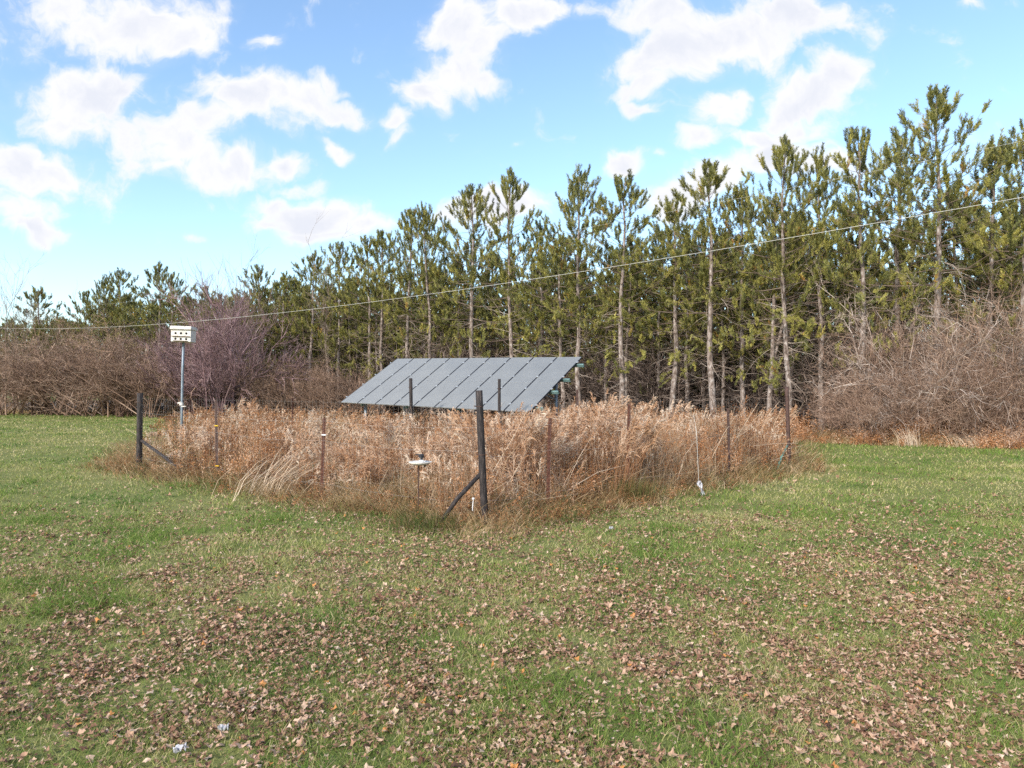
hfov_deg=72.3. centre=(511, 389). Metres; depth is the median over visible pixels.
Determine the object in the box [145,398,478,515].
wire fence
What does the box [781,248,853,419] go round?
pine tree
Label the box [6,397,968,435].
forest floor
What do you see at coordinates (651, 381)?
undergrowth bush
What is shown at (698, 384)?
pine tree
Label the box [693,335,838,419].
undergrowth bush
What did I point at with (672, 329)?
pine tree
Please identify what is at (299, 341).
pine tree
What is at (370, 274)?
pine tree
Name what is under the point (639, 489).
grass clump
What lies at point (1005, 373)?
undergrowth bush
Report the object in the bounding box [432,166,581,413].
pine tree
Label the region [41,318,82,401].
pine tree
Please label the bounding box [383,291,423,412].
pine tree
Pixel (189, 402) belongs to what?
bare tree
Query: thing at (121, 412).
shrub
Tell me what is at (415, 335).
pine tree
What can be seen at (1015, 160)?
pine tree
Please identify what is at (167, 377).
undergrowth bush
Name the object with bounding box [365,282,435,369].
pine tree
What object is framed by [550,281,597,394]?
pine tree
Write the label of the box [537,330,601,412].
undergrowth bush
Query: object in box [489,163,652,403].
pine tree
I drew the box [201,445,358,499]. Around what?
grass clump
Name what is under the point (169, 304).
pine tree
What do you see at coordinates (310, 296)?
pine tree
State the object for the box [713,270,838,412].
pine tree
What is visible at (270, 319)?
pine tree
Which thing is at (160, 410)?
undergrowth bush
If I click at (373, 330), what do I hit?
pine tree
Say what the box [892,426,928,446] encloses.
grass clump
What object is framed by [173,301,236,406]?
pine tree
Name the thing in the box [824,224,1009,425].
pine tree
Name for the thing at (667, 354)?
pine tree
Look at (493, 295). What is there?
pine tree
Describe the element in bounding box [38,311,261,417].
shrub
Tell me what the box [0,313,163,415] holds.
shrub
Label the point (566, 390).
undergrowth bush
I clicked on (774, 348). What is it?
pine tree
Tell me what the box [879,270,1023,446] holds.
shrub
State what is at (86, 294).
pine tree
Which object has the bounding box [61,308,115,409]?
pine tree
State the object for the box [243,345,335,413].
undergrowth bush
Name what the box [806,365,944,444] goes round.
shrub
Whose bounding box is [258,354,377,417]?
shrub
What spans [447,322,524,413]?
undergrowth bush
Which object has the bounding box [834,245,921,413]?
pine tree
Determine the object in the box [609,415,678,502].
grass clump
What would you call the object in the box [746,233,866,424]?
pine tree
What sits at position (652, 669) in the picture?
fallen leaves
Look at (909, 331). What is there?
undergrowth bush
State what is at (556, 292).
pine tree
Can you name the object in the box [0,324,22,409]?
pine tree
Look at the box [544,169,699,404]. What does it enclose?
pine tree
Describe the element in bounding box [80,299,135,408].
pine tree
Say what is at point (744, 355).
pine tree
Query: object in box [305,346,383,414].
undergrowth bush
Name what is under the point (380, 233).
pine tree
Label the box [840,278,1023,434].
shrub
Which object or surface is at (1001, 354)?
undergrowth bush
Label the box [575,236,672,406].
pine tree
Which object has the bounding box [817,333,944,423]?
undergrowth bush
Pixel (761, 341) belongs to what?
pine tree
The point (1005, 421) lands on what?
shrub
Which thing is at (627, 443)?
wire fence
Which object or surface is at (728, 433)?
steel post
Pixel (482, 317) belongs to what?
pine tree
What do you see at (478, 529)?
grass clump
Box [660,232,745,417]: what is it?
pine tree
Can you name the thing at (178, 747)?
litter scrap
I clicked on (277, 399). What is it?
shrub
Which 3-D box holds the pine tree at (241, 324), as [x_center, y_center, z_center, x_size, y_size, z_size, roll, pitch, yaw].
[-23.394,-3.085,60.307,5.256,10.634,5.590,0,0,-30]
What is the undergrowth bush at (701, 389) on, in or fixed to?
on the forest floor
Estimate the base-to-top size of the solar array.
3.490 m
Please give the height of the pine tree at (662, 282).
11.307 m
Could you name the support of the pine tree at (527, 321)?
on the forest floor
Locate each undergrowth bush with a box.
[98,336,180,411]
[100,338,244,409]
[112,390,169,410]
[224,345,331,410]
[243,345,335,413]
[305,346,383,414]
[347,332,494,414]
[356,309,524,416]
[430,335,520,415]
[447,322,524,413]
[474,336,569,413]
[489,345,547,401]
[534,334,714,402]
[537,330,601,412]
[538,310,651,408]
[545,352,584,414]
[559,334,691,404]
[559,336,721,417]
[572,286,799,416]
[575,332,725,401]
[582,332,733,417]
[594,322,746,415]
[667,342,736,413]
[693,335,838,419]
[697,339,826,417]
[714,349,814,427]
[719,288,937,433]
[762,274,992,429]
[779,349,812,418]
[803,315,1009,429]
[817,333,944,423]
[853,297,1007,417]
[942,301,1019,432]
[945,308,1020,428]
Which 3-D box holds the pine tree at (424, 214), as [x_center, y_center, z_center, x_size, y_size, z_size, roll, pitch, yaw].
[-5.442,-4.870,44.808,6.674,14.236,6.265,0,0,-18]
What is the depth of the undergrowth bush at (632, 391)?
45.85 m
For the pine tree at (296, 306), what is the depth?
52.53 m
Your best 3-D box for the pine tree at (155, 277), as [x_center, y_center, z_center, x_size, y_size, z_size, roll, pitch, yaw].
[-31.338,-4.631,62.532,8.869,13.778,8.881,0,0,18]
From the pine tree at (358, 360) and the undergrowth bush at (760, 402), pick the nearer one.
the undergrowth bush at (760, 402)
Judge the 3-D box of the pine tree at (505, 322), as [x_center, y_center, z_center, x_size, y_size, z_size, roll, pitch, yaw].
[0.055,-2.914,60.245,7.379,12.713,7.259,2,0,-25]
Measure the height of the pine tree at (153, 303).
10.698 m
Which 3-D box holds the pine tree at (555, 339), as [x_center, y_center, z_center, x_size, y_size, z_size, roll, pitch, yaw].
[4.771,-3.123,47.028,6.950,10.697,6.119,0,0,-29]
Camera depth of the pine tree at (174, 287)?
60.47 m
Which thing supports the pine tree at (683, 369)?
on the forest floor
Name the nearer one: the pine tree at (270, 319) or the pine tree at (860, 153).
the pine tree at (860, 153)
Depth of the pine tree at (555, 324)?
53.71 m
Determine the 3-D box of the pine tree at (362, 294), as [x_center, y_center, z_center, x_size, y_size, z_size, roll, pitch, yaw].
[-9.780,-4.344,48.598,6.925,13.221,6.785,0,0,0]
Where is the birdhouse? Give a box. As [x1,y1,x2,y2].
[170,326,197,445]
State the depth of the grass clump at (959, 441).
25.18 m
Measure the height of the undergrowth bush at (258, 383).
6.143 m
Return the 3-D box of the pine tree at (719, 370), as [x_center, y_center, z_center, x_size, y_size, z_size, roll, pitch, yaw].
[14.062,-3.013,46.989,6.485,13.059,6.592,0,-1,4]
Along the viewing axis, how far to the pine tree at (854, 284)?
41.55 m
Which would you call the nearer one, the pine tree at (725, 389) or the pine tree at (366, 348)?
the pine tree at (725, 389)
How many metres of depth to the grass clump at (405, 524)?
10.50 m
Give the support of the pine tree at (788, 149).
on the forest floor
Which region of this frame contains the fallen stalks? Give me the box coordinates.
[131,398,807,509]
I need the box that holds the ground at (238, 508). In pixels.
[0,394,1023,767]
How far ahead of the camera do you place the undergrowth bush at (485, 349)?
44.79 m
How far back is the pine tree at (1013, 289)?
34.27 m
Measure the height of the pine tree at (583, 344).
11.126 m
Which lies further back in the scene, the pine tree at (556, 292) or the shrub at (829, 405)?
the pine tree at (556, 292)
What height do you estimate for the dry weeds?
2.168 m
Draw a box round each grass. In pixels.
[1,406,1023,544]
[145,389,797,507]
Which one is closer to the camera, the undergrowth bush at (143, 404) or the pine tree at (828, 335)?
the pine tree at (828, 335)
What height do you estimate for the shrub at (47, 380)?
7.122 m
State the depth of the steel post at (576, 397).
20.00 m
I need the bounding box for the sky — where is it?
[0,0,1023,385]
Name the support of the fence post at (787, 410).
on the ground at (238, 508)
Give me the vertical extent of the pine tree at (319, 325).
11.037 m
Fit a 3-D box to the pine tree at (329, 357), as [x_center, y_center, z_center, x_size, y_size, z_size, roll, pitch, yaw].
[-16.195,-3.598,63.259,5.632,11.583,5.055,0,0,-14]
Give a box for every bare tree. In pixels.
[0,253,51,410]
[0,256,49,403]
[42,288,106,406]
[117,304,236,413]
[142,259,319,417]
[205,226,267,402]
[216,250,298,406]
[287,209,349,417]
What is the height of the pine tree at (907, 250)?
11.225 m
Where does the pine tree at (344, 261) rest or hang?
on the forest floor
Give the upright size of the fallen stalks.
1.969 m
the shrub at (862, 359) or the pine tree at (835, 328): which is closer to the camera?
the shrub at (862, 359)
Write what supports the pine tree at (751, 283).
on the forest floor
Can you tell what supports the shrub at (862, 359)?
on the forest floor
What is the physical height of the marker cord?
1.594 m
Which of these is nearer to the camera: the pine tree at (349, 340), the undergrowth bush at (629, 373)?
the undergrowth bush at (629, 373)
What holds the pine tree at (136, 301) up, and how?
on the forest floor
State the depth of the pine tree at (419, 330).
54.75 m
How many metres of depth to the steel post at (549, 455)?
12.20 m
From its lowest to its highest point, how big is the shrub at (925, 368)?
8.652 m
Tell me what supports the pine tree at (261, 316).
on the forest floor
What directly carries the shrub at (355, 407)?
on the forest floor
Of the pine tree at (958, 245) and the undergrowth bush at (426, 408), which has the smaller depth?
the pine tree at (958, 245)
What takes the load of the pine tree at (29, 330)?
on the forest floor
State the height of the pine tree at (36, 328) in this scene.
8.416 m
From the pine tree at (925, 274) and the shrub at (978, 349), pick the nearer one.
the shrub at (978, 349)
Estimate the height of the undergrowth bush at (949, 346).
6.828 m
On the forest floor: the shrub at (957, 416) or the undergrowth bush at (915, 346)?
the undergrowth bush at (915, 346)
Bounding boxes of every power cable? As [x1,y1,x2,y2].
[12,197,1022,328]
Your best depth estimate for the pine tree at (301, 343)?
63.90 m
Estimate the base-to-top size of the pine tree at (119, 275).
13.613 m
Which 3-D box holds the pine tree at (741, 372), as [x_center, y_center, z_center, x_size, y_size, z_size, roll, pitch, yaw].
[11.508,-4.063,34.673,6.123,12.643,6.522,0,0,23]
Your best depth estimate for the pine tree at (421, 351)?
53.24 m
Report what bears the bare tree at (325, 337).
on the forest floor
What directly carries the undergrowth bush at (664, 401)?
on the forest floor
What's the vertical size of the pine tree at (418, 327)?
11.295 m
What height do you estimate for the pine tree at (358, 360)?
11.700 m
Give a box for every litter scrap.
[173,743,185,752]
[218,723,228,730]
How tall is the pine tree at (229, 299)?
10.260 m
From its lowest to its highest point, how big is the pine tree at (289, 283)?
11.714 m
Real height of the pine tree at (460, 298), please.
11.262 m
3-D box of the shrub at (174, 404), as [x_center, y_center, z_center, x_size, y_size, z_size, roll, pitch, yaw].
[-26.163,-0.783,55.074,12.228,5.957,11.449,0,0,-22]
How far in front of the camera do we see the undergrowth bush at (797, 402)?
48.91 m
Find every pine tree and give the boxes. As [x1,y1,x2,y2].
[0,285,84,408]
[0,317,41,408]
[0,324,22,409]
[7,320,57,407]
[8,324,60,401]
[31,316,81,407]
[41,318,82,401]
[46,290,111,410]
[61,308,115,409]
[64,274,145,409]
[73,267,155,375]
[75,296,130,360]
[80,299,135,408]
[83,291,153,406]
[85,292,166,369]
[92,260,203,412]
[125,297,170,399]
[127,300,178,410]
[136,294,185,407]
[137,272,196,411]
[154,294,204,408]
[170,286,221,347]
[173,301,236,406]
[186,292,249,407]
[219,263,299,408]
[221,295,260,408]
[228,285,298,379]
[231,290,272,374]
[235,299,286,408]
[238,270,330,413]
[246,288,305,367]
[253,274,347,410]
[261,250,356,411]
[265,298,314,386]
[272,289,342,410]
[284,285,336,410]
[285,293,363,412]
[292,281,364,412]
[297,241,387,412]
[307,286,354,411]
[314,283,385,413]
[315,278,386,407]
[316,278,425,416]
[317,235,417,414]
[317,274,399,411]
[324,229,427,416]
[344,295,403,376]
[347,285,414,410]
[348,291,415,373]
[359,207,455,413]
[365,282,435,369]
[374,258,465,414]
[375,201,485,414]
[383,268,468,412]
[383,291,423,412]
[384,262,453,415]
[396,183,544,414]
[399,262,468,410]
[422,256,507,412]
[431,234,524,411]
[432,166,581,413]
[437,270,493,356]
[444,256,531,414]
[450,272,519,412]
[467,263,545,414]
[488,219,592,406]
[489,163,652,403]
[489,289,527,356]
[496,250,583,407]
[497,291,535,356]
[501,231,618,414]
[502,268,587,406]
[504,263,574,406]
[525,254,596,410]
[531,253,617,394]
[532,256,574,410]
[543,270,629,398]
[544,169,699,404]
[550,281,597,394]
[561,247,643,407]
[568,250,654,395]
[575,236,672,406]
[582,266,668,395]
[585,256,690,413]
[600,225,717,415]
[611,193,740,423]
[611,262,696,381]
[619,157,808,417]
[632,240,734,426]
[632,255,715,418]
[644,255,730,412]
[652,307,701,410]
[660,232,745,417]
[664,235,780,420]
[672,181,809,423]
[680,257,757,415]
[681,299,735,412]
[683,225,767,410]
[685,134,885,422]
[685,235,795,414]
[693,292,756,413]
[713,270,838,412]
[715,272,780,405]
[718,250,827,424]
[720,192,821,422]
[720,275,798,416]
[724,210,858,423]
[729,209,857,408]
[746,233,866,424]
[756,245,832,420]
[757,125,957,430]
[757,142,912,430]
[770,203,924,428]
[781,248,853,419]
[789,232,908,428]
[800,248,877,419]
[810,126,977,424]
[816,237,910,411]
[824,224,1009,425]
[827,83,1023,431]
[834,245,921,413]
[857,185,1022,354]
[858,218,961,343]
[867,224,958,350]
[885,136,1023,432]
[907,118,1023,431]
[909,202,1018,353]
[909,210,1020,350]
[949,210,1023,360]
[952,201,1021,427]
[960,209,1020,331]
[962,200,1023,358]
[985,246,1021,322]
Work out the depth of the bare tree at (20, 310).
60.04 m
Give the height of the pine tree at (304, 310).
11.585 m
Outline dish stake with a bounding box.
[409,454,431,506]
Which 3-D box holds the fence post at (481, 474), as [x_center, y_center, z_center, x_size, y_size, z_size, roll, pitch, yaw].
[-0.801,1.172,11.042,0.885,2.325,0.134,0,0,-10]
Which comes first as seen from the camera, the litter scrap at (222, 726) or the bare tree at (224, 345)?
the litter scrap at (222, 726)
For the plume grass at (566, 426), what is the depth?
14.95 m
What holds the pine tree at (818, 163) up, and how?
on the forest floor
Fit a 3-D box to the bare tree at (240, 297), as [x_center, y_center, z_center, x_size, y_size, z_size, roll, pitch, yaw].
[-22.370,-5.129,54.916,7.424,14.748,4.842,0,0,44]
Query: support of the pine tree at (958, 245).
on the forest floor
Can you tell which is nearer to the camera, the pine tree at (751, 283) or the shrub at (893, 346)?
the shrub at (893, 346)
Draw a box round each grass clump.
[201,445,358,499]
[370,505,483,536]
[457,503,527,542]
[602,470,668,504]
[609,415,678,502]
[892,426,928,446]
[937,431,996,447]
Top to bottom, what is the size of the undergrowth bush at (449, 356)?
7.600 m
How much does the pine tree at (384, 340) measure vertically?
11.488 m
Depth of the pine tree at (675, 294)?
35.20 m
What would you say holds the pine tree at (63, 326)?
on the forest floor
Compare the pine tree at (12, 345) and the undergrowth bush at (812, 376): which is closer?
the undergrowth bush at (812, 376)
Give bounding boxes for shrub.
[0,301,98,415]
[0,310,174,417]
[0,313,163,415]
[0,328,76,414]
[0,336,119,413]
[23,323,165,414]
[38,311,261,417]
[51,333,175,416]
[119,344,248,413]
[217,351,328,414]
[236,356,347,418]
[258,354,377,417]
[303,356,399,419]
[779,251,1023,443]
[791,365,872,435]
[797,289,1023,437]
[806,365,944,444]
[807,308,924,435]
[834,351,998,441]
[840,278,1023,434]
[864,358,1007,444]
[869,274,1023,439]
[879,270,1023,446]
[897,346,1023,443]
[903,369,1023,447]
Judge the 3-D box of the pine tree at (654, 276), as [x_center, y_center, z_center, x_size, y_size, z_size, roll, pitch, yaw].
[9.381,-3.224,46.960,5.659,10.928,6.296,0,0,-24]
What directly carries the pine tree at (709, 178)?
on the forest floor
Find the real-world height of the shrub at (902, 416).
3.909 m
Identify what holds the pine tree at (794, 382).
on the forest floor
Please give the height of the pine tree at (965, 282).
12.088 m
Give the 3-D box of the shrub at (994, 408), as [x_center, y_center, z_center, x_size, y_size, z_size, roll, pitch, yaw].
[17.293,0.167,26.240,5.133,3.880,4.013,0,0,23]
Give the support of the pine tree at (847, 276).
on the forest floor
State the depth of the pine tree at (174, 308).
63.85 m
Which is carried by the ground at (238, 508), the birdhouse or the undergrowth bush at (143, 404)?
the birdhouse
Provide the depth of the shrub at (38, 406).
56.03 m
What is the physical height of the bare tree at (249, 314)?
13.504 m
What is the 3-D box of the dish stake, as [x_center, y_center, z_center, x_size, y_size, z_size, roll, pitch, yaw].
[-1.532,1.648,11.700,0.390,1.144,0.390,0,0,0]
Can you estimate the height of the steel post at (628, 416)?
2.011 m
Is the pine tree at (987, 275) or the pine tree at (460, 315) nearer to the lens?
the pine tree at (987, 275)
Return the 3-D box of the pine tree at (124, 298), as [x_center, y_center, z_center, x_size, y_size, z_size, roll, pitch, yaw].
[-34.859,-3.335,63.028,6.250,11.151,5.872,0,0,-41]
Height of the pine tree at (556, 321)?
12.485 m
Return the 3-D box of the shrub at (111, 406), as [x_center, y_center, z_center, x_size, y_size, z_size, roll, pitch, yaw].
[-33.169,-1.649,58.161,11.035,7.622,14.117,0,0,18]
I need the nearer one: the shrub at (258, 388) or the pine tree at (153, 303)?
the shrub at (258, 388)
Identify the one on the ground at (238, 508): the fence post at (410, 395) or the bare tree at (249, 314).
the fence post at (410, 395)
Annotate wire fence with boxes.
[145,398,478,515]
[479,397,784,511]
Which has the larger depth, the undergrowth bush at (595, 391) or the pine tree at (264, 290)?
the pine tree at (264, 290)
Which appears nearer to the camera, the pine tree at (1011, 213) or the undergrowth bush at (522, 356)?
the pine tree at (1011, 213)
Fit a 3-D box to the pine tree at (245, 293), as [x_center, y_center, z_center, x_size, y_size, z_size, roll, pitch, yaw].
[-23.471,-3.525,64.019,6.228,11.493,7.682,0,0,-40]
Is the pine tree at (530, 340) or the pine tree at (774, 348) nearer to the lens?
the pine tree at (774, 348)
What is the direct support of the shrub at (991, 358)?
on the forest floor
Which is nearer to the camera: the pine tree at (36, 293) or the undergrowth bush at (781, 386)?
the undergrowth bush at (781, 386)
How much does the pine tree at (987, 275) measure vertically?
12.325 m
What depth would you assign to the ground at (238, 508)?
6.83 m
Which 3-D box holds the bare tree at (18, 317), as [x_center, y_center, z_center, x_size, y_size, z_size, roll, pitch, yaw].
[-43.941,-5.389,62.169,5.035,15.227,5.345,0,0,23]
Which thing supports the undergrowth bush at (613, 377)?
on the forest floor
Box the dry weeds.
[85,400,1023,530]
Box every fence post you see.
[135,393,182,472]
[409,378,412,433]
[437,390,487,524]
[497,379,500,435]
[776,386,790,469]
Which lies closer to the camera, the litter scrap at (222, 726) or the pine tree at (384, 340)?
the litter scrap at (222, 726)
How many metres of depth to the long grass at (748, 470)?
14.15 m
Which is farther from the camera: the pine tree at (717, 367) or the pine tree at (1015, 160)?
the pine tree at (717, 367)
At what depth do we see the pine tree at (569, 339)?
44.93 m
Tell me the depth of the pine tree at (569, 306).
39.24 m
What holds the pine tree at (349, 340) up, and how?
on the forest floor
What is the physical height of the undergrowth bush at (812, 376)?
7.169 m
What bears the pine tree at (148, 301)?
on the forest floor
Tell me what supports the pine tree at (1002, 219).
on the forest floor
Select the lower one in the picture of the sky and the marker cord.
the marker cord
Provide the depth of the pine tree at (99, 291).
65.73 m
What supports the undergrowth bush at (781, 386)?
on the forest floor
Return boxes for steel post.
[214,400,218,477]
[320,418,325,496]
[546,418,551,510]
[576,389,577,416]
[626,404,630,483]
[727,408,730,473]
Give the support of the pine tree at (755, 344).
on the forest floor
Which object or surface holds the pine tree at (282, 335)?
on the forest floor
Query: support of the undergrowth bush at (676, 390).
on the forest floor
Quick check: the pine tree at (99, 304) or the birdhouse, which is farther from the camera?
the pine tree at (99, 304)
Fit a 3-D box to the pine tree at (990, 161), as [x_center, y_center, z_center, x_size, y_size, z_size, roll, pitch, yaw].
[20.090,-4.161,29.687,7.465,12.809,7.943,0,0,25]
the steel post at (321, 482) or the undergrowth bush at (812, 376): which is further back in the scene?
the undergrowth bush at (812, 376)
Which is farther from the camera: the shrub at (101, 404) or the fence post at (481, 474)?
the shrub at (101, 404)
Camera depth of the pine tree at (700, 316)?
36.29 m
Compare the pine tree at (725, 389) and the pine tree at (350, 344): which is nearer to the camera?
the pine tree at (725, 389)
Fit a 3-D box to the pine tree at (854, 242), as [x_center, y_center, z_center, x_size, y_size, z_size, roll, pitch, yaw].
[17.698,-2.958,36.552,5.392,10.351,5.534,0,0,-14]
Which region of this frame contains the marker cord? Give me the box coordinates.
[694,419,704,494]
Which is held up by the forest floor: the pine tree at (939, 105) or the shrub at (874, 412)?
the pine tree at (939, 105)
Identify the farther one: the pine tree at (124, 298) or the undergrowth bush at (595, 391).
the pine tree at (124, 298)
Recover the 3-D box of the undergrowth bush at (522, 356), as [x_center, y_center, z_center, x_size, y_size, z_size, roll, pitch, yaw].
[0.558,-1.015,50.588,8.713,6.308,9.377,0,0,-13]
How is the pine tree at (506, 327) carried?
on the forest floor
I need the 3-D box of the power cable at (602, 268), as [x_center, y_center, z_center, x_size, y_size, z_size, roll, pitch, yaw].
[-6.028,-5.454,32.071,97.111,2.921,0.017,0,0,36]
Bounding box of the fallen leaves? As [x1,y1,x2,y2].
[0,461,1023,767]
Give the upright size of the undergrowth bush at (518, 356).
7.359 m
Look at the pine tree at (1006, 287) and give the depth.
29.13 m
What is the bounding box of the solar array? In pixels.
[341,357,584,430]
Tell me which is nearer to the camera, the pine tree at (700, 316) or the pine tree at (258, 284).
the pine tree at (700, 316)
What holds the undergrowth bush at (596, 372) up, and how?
on the forest floor
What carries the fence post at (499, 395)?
on the ground at (238, 508)
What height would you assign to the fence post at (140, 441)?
2.232 m
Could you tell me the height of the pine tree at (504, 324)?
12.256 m
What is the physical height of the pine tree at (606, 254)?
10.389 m
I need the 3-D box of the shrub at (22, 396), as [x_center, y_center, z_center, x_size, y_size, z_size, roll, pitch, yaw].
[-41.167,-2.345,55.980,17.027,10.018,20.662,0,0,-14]
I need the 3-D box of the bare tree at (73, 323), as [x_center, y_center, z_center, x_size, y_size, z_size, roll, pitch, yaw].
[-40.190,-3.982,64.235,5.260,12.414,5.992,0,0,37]
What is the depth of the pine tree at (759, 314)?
38.34 m
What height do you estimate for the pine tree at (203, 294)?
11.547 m
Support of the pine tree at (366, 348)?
on the forest floor
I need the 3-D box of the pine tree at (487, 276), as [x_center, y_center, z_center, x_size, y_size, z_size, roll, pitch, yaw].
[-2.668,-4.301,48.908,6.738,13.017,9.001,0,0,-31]
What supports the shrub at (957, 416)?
on the ground at (238, 508)
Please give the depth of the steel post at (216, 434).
16.20 m
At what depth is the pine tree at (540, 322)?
43.05 m
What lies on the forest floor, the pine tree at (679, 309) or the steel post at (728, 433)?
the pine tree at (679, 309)
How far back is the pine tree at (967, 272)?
31.47 m
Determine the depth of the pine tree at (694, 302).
37.07 m
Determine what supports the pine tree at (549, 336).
on the forest floor
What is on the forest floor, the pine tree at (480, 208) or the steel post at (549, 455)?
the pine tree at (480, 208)
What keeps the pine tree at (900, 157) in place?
on the forest floor

